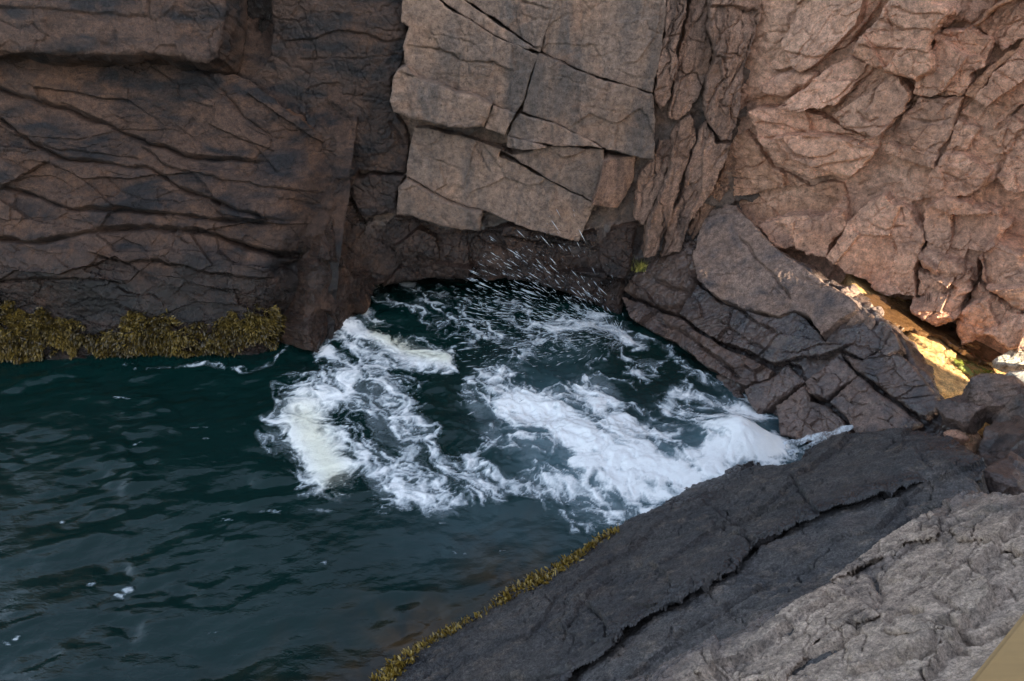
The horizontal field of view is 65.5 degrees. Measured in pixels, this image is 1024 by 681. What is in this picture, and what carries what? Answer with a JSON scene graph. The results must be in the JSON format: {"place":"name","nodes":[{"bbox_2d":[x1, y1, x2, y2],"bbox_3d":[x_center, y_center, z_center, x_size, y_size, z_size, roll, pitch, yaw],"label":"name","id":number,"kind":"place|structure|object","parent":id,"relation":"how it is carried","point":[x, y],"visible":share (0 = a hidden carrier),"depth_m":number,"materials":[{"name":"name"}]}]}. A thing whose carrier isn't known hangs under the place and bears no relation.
{"place":"outdoors","nodes":[
{"label":"outdoors","id":0,"kind":"place"},
{"bbox_2d":[0,59,339,360],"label":"layered cliff","id":1,"kind":"structure","parent":0,"point":[186,198],"depth_m":11.95,"materials":[{"name":"brown stone"}]},
{"bbox_2d":[0,0,247,74],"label":"rock block","id":2,"kind":"object","parent":1,"relation":"on","point":[190,35],"visible":0.97,"depth_m":10.99,"materials":[{"name":"brown stone"}]},
{"bbox_2d":[0,299,286,364],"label":"rockweed","id":3,"kind":"object","parent":1,"relation":"hanging from","point":[69,340],"visible":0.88,"depth_m":12.24,"materials":[{"name":"brown plant"}]},
{"bbox_2d":[247,0,272,32],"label":"rock block","id":4,"kind":"object","parent":1,"relation":"on","point":[261,10],"visible":0.15,"depth_m":12.11,"materials":[{"name":"brown stone"}]},
{"bbox_2d":[236,15,356,339],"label":"cliff","id":5,"kind":"structure","parent":0,"point":[339,128],"depth_m":12.38,"materials":[{"name":"brown stone"}]},
{"bbox_2d":[280,198,374,352],"bbox_3d":[-3.170,-1.353,13.179,1.649,2.308,2.820,8,34,12],"label":"rock outcrop","id":6,"kind":"object","parent":5,"relation":"on","point":[313,303],"visible":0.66,"depth_m":12.64,"materials":[{"name":"brown stone"}]},
{"bbox_2d":[0,277,981,680],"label":"water","id":7,"kind":"structure","parent":0,"point":[194,517],"depth_m":9.80,"materials":[{"name":"teal liquid"}]},
{"bbox_2d":[14,281,524,639],"bbox_3d":[-4.653,1.159,10.999,9.694,0.182,10.786,0,33,0],"label":"foam","id":8,"kind":"object","parent":7,"relation":"on","point":[318,452],"visible":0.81,"depth_m":11.07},
{"bbox_2d":[455,209,628,414],"bbox_3d":[0.443,-0.411,11.567,2.926,2.104,3.529,0,33,0],"label":"spray","id":9,"kind":"object","parent":7,"relation":"on","point":[577,324],"visible":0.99,"depth_m":12.66,"materials":[{"name":"white liquid"}]},
{"bbox_2d":[485,299,803,531],"bbox_3d":[0.603,0.401,11.917,4.396,0.448,7.658,-27,42,-35],"label":"foam","id":10,"kind":"object","parent":7,"relation":"on","point":[624,459],"visible":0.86,"depth_m":10.46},
{"bbox_2d":[373,427,986,680],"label":"rock","id":11,"kind":"object","parent":7,"relation":"in","point":[699,537],"visible":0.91,"depth_m":7.69,"materials":[{"name":"stone"}]},
{"bbox_2d":[369,525,618,680],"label":"rockweed","id":12,"kind":"object","parent":11,"relation":"on","point":[390,673],"visible":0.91,"depth_m":8.38,"materials":[{"name":"brown plant"}]},
{"bbox_2d":[568,445,989,680],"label":"rock","id":13,"kind":"object","parent":7,"relation":"in","point":[804,558],"visible":0.27,"depth_m":6.53,"materials":[{"name":"stone"}]},
{"bbox_2d":[693,583,879,680],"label":"rock plate","id":14,"kind":"object","parent":13,"relation":"on","point":[825,610],"visible":0.98,"depth_m":5.21,"materials":[{"name":"stone"}]},
{"bbox_2d":[624,489,1023,680],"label":"rock","id":15,"kind":"object","parent":13,"relation":"on","point":[969,596],"visible":0.69,"depth_m":5.00,"materials":[{"name":"stone"}]},
{"bbox_2d":[949,506,1023,557],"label":"rock plate","id":16,"kind":"object","parent":15,"relation":"on","point":[1002,531],"visible":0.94,"depth_m":5.55,"materials":[{"name":"stone"}]},
{"bbox_2d":[830,511,940,584],"bbox_3d":[2.955,1.616,6.076,1.279,0.538,0.381,-18,37,-26],"label":"rock plate","id":17,"kind":"object","parent":13,"relation":"on","point":[924,528],"visible":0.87,"depth_m":6.01,"materials":[{"name":"stone"}]},
{"bbox_2d":[884,615,944,644],"bbox_3d":[2.370,1.764,4.687,0.400,0.388,0.338,-28,42,-35],"label":"rock plate","id":18,"kind":"object","parent":13,"relation":"on","point":[902,626],"visible":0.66,"depth_m":4.69,"materials":[{"name":"stone"}]},
{"bbox_2d":[970,614,1023,680],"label":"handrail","id":19,"kind":"object","parent":13,"relation":"on","point":[1004,661],"depth_m":1.59,"materials":[{"name":"brown wood"}]},
{"bbox_2d":[978,415,1023,465],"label":"boulder","id":20,"kind":"object","parent":13,"relation":"on","point":[999,440],"visible":0.55,"depth_m":8.26,"materials":[{"name":"stone"}]},
{"bbox_2d":[991,388,1023,423],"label":"boulder","id":21,"kind":"object","parent":20,"relation":"on","point":[1014,405],"visible":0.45,"depth_m":8.83,"materials":[{"name":"stone"}]},
{"bbox_2d":[984,451,1023,495],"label":"boulder","id":22,"kind":"object","parent":13,"relation":"on","point":[1004,475],"visible":0.43,"depth_m":7.40,"materials":[{"name":"stone"}]},
{"bbox_2d":[352,0,759,305],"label":"cliff","id":23,"kind":"structure","parent":0,"point":[602,220],"depth_m":12.84,"materials":[{"name":"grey stone"}]},
{"bbox_2d":[298,104,359,199],"bbox_3d":[-3.032,-3.049,12.890,1.172,2.062,1.616,0,33,0],"label":"rock outcrop","id":24,"kind":"object","parent":23,"relation":"on","point":[312,120],"visible":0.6,"depth_m":12.38,"materials":[{"name":"brown stone"}]},
{"bbox_2d":[250,0,409,172],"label":"rock outcrop","id":25,"kind":"object","parent":23,"relation":"on","point":[349,47],"visible":0.73,"depth_m":12.00,"materials":[{"name":"brown stone"}]},
{"bbox_2d":[396,176,483,230],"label":"rock block","id":26,"kind":"object","parent":23,"relation":"on","point":[418,200],"visible":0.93,"depth_m":12.79,"materials":[{"name":"brown stone"}]},
{"bbox_2d":[390,64,492,128],"bbox_3d":[-1.033,-3.732,12.033,1.552,0.950,0.920,0,33,0],"label":"rock block","id":27,"kind":"object","parent":23,"relation":"on","point":[415,95],"visible":0.94,"depth_m":11.75,"materials":[{"name":"brown stone"}]},
{"bbox_2d":[401,0,538,111],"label":"rock block","id":28,"kind":"object","parent":23,"relation":"on","point":[445,43],"visible":0.89,"depth_m":11.66,"materials":[{"name":"grey stone"}]},
{"bbox_2d":[442,0,540,51],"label":"rock block","id":29,"kind":"object","parent":23,"relation":"on","point":[478,16],"visible":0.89,"depth_m":11.49,"materials":[{"name":"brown stone"}]},
{"bbox_2d":[349,214,638,313],"bbox_3d":[-0.652,-1.514,13.949,5.545,1.775,1.762,0,33,0],"label":"rock ledge","id":30,"kind":"object","parent":23,"relation":"on","point":[423,249],"visible":0.77,"depth_m":13.31,"materials":[{"name":"brown stone"}]},
{"bbox_2d":[350,171,405,217],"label":"rock block","id":31,"kind":"object","parent":30,"relation":"on","point":[373,193],"visible":0.75,"depth_m":12.87,"materials":[{"name":"brown stone"}]},
{"bbox_2d":[406,125,593,240],"bbox_3d":[-0.165,-2.588,12.942,3.059,1.824,0.820,4,33,6],"label":"rock block","id":32,"kind":"object","parent":23,"relation":"attached to","point":[469,171],"visible":0.94,"depth_m":12.66,"materials":[{"name":"grey stone"}]},
{"bbox_2d":[485,104,515,135],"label":"rock block","id":33,"kind":"object","parent":23,"relation":"on","point":[499,119],"visible":0.88,"depth_m":11.98,"materials":[{"name":"grey stone"}]},
{"bbox_2d":[466,0,554,50],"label":"rock block","id":34,"kind":"object","parent":23,"relation":"on","point":[527,20],"visible":0.99,"depth_m":11.44,"materials":[{"name":"grey stone"}]},
{"bbox_2d":[507,132,546,149],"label":"rock block","id":35,"kind":"object","parent":23,"relation":"on","point":[518,143],"visible":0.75,"depth_m":12.17,"materials":[{"name":"grey stone"}]},
{"bbox_2d":[501,144,603,199],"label":"rock block","id":36,"kind":"object","parent":23,"relation":"on","point":[575,169],"visible":0.84,"depth_m":12.44,"materials":[{"name":"grey stone"}]},
{"bbox_2d":[508,108,601,147],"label":"rock block","id":37,"kind":"object","parent":23,"relation":"on","point":[528,127],"visible":0.85,"depth_m":12.13,"materials":[{"name":"grey stone"}]},
{"bbox_2d":[522,51,655,158],"bbox_3d":[1.189,-3.638,12.233,2.078,1.579,0.731,2,33,4],"label":"rock block","id":38,"kind":"object","parent":23,"relation":"on","point":[607,113],"visible":0.92,"depth_m":11.95,"materials":[{"name":"grey stone"}]},
{"bbox_2d":[541,0,665,92],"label":"rock block","id":39,"kind":"object","parent":23,"relation":"on","point":[619,41],"visible":0.95,"depth_m":11.53,"materials":[{"name":"grey stone"}]},
{"bbox_2d":[591,151,635,207],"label":"rock block","id":40,"kind":"object","parent":23,"relation":"on","point":[616,177],"visible":0.89,"depth_m":12.47,"materials":[{"name":"brown stone"}]},
{"bbox_2d":[633,139,671,224],"bbox_3d":[2.269,-2.674,13.013,0.608,1.444,0.949,0,33,0],"label":"rock sliver","id":41,"kind":"object","parent":23,"relation":"on","point":[649,181],"visible":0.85,"depth_m":12.66,"materials":[{"name":"brown stone"}]},
{"bbox_2d":[641,113,695,257],"bbox_3d":[2.521,-2.567,12.929,0.725,2.327,1.146,0,33,0],"label":"rock sliver","id":42,"kind":"object","parent":23,"relation":"on","point":[683,141],"visible":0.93,"depth_m":12.56,"materials":[{"name":"brown stone"}]},
{"bbox_2d":[652,0,686,108],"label":"rock sliver","id":43,"kind":"object","parent":23,"relation":"on","point":[675,16],"visible":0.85,"depth_m":11.60,"materials":[{"name":"brown stone"}]},
{"bbox_2d":[667,0,712,119],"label":"rock sliver","id":44,"kind":"object","parent":23,"relation":"on","point":[695,53],"visible":0.87,"depth_m":11.77,"materials":[{"name":"brown stone"}]},
{"bbox_2d":[660,120,730,256],"bbox_3d":[2.931,-2.506,13.006,0.909,2.286,0.977,0,33,0],"label":"rock sliver","id":45,"kind":"object","parent":23,"relation":"on","point":[707,159],"visible":0.84,"depth_m":12.53,"materials":[{"name":"brown stone"}]},
{"bbox_2d":[687,150,736,239],"bbox_3d":[3.280,-2.545,13.134,0.803,1.700,0.968,0,33,0],"label":"rock sliver","id":46,"kind":"object","parent":23,"relation":"on","point":[718,192],"visible":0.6,"depth_m":12.79,"materials":[{"name":"brown stone"}]},
{"bbox_2d":[701,0,761,140],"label":"rock column","id":47,"kind":"object","parent":23,"relation":"on","point":[731,25],"visible":0.94,"depth_m":11.56,"materials":[{"name":"brown stone"}]},
{"bbox_2d":[739,92,748,112],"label":"rock outcrop","id":48,"kind":"object","parent":23,"relation":"on","point":[744,97],"visible":0.07,"depth_m":12.07,"materials":[{"name":"brown stone"}]},
{"bbox_2d":[636,249,981,454],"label":"bedrock","id":49,"kind":"structure","parent":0,"point":[805,369],"depth_m":10.71,"materials":[{"name":"stone"}]},
{"bbox_2d":[624,234,702,319],"bbox_3d":[2.937,-1.093,13.491,1.811,1.618,1.410,-20,38,-27],"label":"rock slab","id":50,"kind":"object","parent":49,"relation":"on","point":[665,284],"visible":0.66,"depth_m":13.12,"materials":[{"name":"stone"}]},
{"bbox_2d":[631,258,648,271],"bbox_3d":[2.151,-1.276,13.376,0.300,0.306,0.255,14,36,20],"label":"grass tuft","id":51,"kind":"object","parent":50,"relation":"on","point":[640,267],"visible":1,"depth_m":13.41,"materials":[{"name":"plant"}]},
{"bbox_2d":[622,296,775,388],"bbox_3d":[2.947,0.054,12.708,0.940,0.976,3.245,-19,37,-26],"label":"rock outcrop","id":52,"kind":"object","parent":49,"relation":"on","point":[743,371],"visible":0.86,"depth_m":12.14,"materials":[{"name":"stone"}]},
{"bbox_2d":[732,390,744,400],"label":"rock block","id":53,"kind":"object","parent":49,"relation":"on","point":[737,393],"visible":0.14,"depth_m":11.61,"materials":[{"name":"stone"}]},
{"bbox_2d":[745,365,805,413],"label":"rock block","id":54,"kind":"object","parent":49,"relation":"on","point":[786,382],"visible":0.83,"depth_m":11.14,"materials":[{"name":"stone"}]},
{"bbox_2d":[692,204,859,340],"bbox_3d":[3.896,-0.882,12.112,1.422,1.474,3.217,-13,35,-19],"label":"rock slab","id":55,"kind":"object","parent":49,"relation":"on","point":[742,261],"visible":0.94,"depth_m":11.93,"materials":[{"name":"stone"}]},
{"bbox_2d":[680,284,880,368],"bbox_3d":[3.974,-0.079,11.768,1.228,1.449,3.270,-26,41,-34],"label":"rock slab","id":56,"kind":"object","parent":49,"relation":"on","point":[782,342],"visible":0.91,"depth_m":11.41,"materials":[{"name":"stone"}]},
{"bbox_2d":[840,284,883,330],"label":"boulder","id":57,"kind":"object","parent":56,"relation":"on","point":[865,316],"visible":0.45,"depth_m":10.81,"materials":[{"name":"stone"}]},
{"bbox_2d":[776,385,854,445],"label":"rock block","id":58,"kind":"object","parent":49,"relation":"on","point":[801,412],"visible":0.75,"depth_m":10.58,"materials":[{"name":"stone"}]},
{"bbox_2d":[783,425,851,454],"bbox_3d":[3.855,1.308,10.342,0.948,0.721,0.173,12,35,17],"label":"trickle","id":59,"kind":"object","parent":58,"relation":"on","point":[806,437],"visible":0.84,"depth_m":10.32,"materials":[{"name":"white liquid"}]},
{"bbox_2d":[805,356,858,403],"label":"rock block","id":60,"kind":"object","parent":49,"relation":"on","point":[831,380],"visible":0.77,"depth_m":10.60,"materials":[{"name":"stone"}]},
{"bbox_2d":[830,376,925,432],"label":"rock block","id":61,"kind":"object","parent":49,"relation":"on","point":[860,404],"visible":0.82,"depth_m":10.07,"materials":[{"name":"stone"}]},
{"bbox_2d":[843,345,940,424],"bbox_3d":[5.093,0.544,10.373,0.915,0.937,1.459,-16,36,-23],"label":"rock block","id":62,"kind":"object","parent":49,"relation":"on","point":[899,379],"visible":0.9,"depth_m":10.01,"materials":[{"name":"stone"}]},
{"bbox_2d":[878,324,906,356],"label":"boulder","id":63,"kind":"object","parent":49,"relation":"on","point":[890,338],"visible":0.98,"depth_m":10.26,"materials":[{"name":"stone"}]},
{"bbox_2d":[943,430,969,444],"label":"boulder","id":64,"kind":"object","parent":49,"relation":"on","point":[960,437],"visible":0.79,"depth_m":9.03,"materials":[{"name":"brown stone"}]},
{"bbox_2d":[935,394,986,434],"bbox_3d":[5.194,0.857,9.162,0.546,0.421,0.439,-11,35,-17],"label":"boulder","id":65,"kind":"object","parent":49,"relation":"on","point":[961,413],"visible":0.94,"depth_m":9.04,"materials":[{"name":"stone"}]},
{"bbox_2d":[962,373,1023,424],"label":"boulder","id":66,"kind":"object","parent":49,"relation":"on","point":[993,393],"visible":0.73,"depth_m":8.99,"materials":[{"name":"stone"}]},
{"bbox_2d":[737,0,1023,437],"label":"cliff","id":67,"kind":"structure","parent":0,"point":[900,179],"depth_m":11.29,"materials":[{"name":"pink stone"}]},
{"bbox_2d":[730,128,847,251],"bbox_3d":[4.312,-2.335,12.597,2.114,1.905,0.942,24,40,32],"label":"rock outcrop","id":68,"kind":"object","parent":67,"relation":"on","point":[758,171],"visible":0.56,"depth_m":12.34,"materials":[{"name":"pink stone"}]},
{"bbox_2d":[759,69,820,97],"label":"boulder","id":69,"kind":"object","parent":67,"relation":"on","point":[788,83],"visible":0.69,"depth_m":11.39,"materials":[{"name":"brown stone"}]},
{"bbox_2d":[758,194,852,256],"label":"rock block","id":70,"kind":"object","parent":67,"relation":"attached to","point":[812,232],"visible":0.85,"depth_m":12.04,"materials":[{"name":"brown stone"}]},
{"bbox_2d":[748,103,882,178],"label":"rock folds","id":71,"kind":"object","parent":67,"relation":"attached to","point":[811,143],"visible":0.94,"depth_m":11.49,"materials":[{"name":"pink stone"}]},
{"bbox_2d":[785,55,872,111],"bbox_3d":[4.610,-3.688,11.295,0.979,0.812,1.223,23,40,31],"label":"rock slab","id":72,"kind":"object","parent":71,"relation":"on","point":[835,84],"visible":0.91,"depth_m":10.95,"materials":[{"name":"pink stone"}]},
{"bbox_2d":[769,0,880,71],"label":"rock slab","id":73,"kind":"object","parent":67,"relation":"on","point":[819,31],"visible":0.92,"depth_m":10.87,"materials":[{"name":"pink stone"}]},
{"bbox_2d":[832,68,915,138],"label":"rock block","id":74,"kind":"object","parent":67,"relation":"attached to","point":[876,103],"visible":0.9,"depth_m":10.74,"materials":[{"name":"brown stone"}]},
{"bbox_2d":[867,161,880,170],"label":"rock outcrop","id":75,"kind":"object","parent":67,"relation":"on","point":[871,166],"visible":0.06,"depth_m":11.39,"materials":[{"name":"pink stone"}]},
{"bbox_2d":[826,191,926,297],"bbox_3d":[5.482,-1.496,11.636,1.342,1.412,1.023,23,39,31],"label":"rock block","id":76,"kind":"object","parent":67,"relation":"on","point":[881,243],"visible":0.96,"depth_m":11.41,"materials":[{"name":"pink stone"}]},
{"bbox_2d":[849,0,961,81],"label":"rock block","id":77,"kind":"object","parent":67,"relation":"on","point":[897,37],"visible":0.98,"depth_m":9.98,"materials":[{"name":"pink stone"}]},
{"bbox_2d":[885,94,966,168],"bbox_3d":[5.639,-2.940,10.818,0.762,0.972,0.864,23,40,31],"label":"rock block","id":78,"kind":"object","parent":67,"relation":"on","point":[923,131],"visible":0.88,"depth_m":10.56,"materials":[{"name":"brown stone"}]},
{"bbox_2d":[918,266,953,295],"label":"boulder","id":79,"kind":"object","parent":67,"relation":"on","point":[928,283],"visible":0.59,"depth_m":11.13,"materials":[{"name":"brown stone"}]},
{"bbox_2d":[910,266,981,326],"bbox_3d":[6.235,-0.806,11.322,0.715,0.885,1.537,26,41,34],"label":"boulder","id":80,"kind":"object","parent":67,"relation":"on","point":[936,309],"visible":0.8,"depth_m":10.88,"materials":[{"name":"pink stone"}]},
{"bbox_2d":[918,244,982,280],"bbox_3d":[6.225,-1.169,11.201,0.793,0.388,1.284,23,39,31],"label":"boulder","id":81,"kind":"object","parent":80,"relation":"on","point":[936,263],"visible":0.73,"depth_m":10.88,"materials":[{"name":"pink stone"}]},
{"bbox_2d":[913,24,995,96],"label":"rock block","id":82,"kind":"object","parent":67,"relation":"attached to","point":[963,55],"visible":0.89,"depth_m":9.96,"materials":[{"name":"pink stone"}]},
{"bbox_2d":[928,115,1004,201],"bbox_3d":[6.194,-2.412,10.781,0.799,1.242,0.953,22,39,30],"label":"rock block","id":83,"kind":"object","parent":67,"relation":"on","point":[959,169],"visible":0.83,"depth_m":10.47,"materials":[{"name":"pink stone"}]},
{"bbox_2d":[923,195,1014,281],"bbox_3d":[6.292,-1.513,11.062,1.103,1.102,0.847,19,38,27],"label":"rock block","id":84,"kind":"object","parent":67,"relation":"on","point":[968,228],"visible":0.88,"depth_m":10.80,"materials":[{"name":"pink stone"}]},
{"bbox_2d":[956,0,997,21],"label":"rock block","id":85,"kind":"object","parent":67,"relation":"on","point":[971,10],"visible":0.62,"depth_m":9.86,"materials":[{"name":"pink stone"}]},
{"bbox_2d":[956,278,1021,344],"bbox_3d":[6.732,-0.456,11.104,0.748,0.919,1.263,23,40,31],"label":"boulder","id":86,"kind":"object","parent":67,"relation":"on","point":[983,308],"visible":0.73,"depth_m":10.72,"materials":[{"name":"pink stone"}]},
{"bbox_2d":[959,47,1023,128],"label":"rock block","id":87,"kind":"object","parent":67,"relation":"on","point":[1001,93],"visible":0.99,"depth_m":9.95,"materials":[{"name":"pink stone"}]},
{"bbox_2d":[973,0,1013,26],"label":"rock rib","id":88,"kind":"object","parent":67,"relation":"attached to","point":[989,12],"visible":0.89,"depth_m":9.54,"materials":[{"name":"brown stone"}]},
{"bbox_2d":[965,39,1023,98],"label":"rock rib","id":89,"kind":"object","parent":67,"relation":"attached to","point":[977,84],"visible":0.77,"depth_m":9.97,"materials":[{"name":"brown stone"}]},
{"bbox_2d":[978,229,1023,310],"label":"boulder","id":90,"kind":"object","parent":67,"relation":"on","point":[1001,257],"visible":0.94,"depth_m":10.41,"materials":[{"name":"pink stone"}]},
{"bbox_2d":[979,0,1023,50],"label":"rock block","id":91,"kind":"object","parent":67,"relation":"on","point":[1003,25],"visible":0.92,"depth_m":9.66,"materials":[{"name":"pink stone"}]},
{"bbox_2d":[983,310,1023,350],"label":"boulder","id":92,"kind":"object","parent":67,"relation":"on","point":[1008,332],"visible":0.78,"depth_m":10.40,"materials":[{"name":"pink stone"}]},
{"bbox_2d":[992,105,1023,193],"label":"rock block","id":93,"kind":"object","parent":67,"relation":"on","point":[1010,176],"visible":1,"depth_m":10.26,"materials":[{"name":"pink stone"}]},
{"bbox_2d":[840,273,1005,435],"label":"gully floor","id":94,"kind":"structure","parent":0,"point":[951,379],"depth_m":10.71,"materials":[{"name":"beige stone"}]},
{"bbox_2d":[864,293,1002,367],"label":"pool","id":95,"kind":"structure","parent":94,"relation":"on","point":[900,315],"depth_m":11.14,"materials":[{"name":"liquid"}]},
{"bbox_2d":[949,357,992,376],"bbox_3d":[6.234,0.412,10.676,0.772,0.346,0.432,0,33,0],"label":"algae","id":96,"kind":"object","parent":94,"relation":"on","point":[965,369],"visible":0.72,"depth_m":10.62,"materials":[{"name":"plant"}]},
{"bbox_2d":[992,348,1023,372],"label":"boulder","id":97,"kind":"object","parent":94,"relation":"on","point":[1011,360],"visible":0.87,"depth_m":10.60,"materials":[{"name":"stone"}]},
{"bbox_2d":[1005,370,1023,382],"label":"boulder","id":98,"kind":"object","parent":94,"relation":"on","point":[1019,374],"visible":0.31,"depth_m":10.14,"materials":[{"name":"stone"}]}
]}

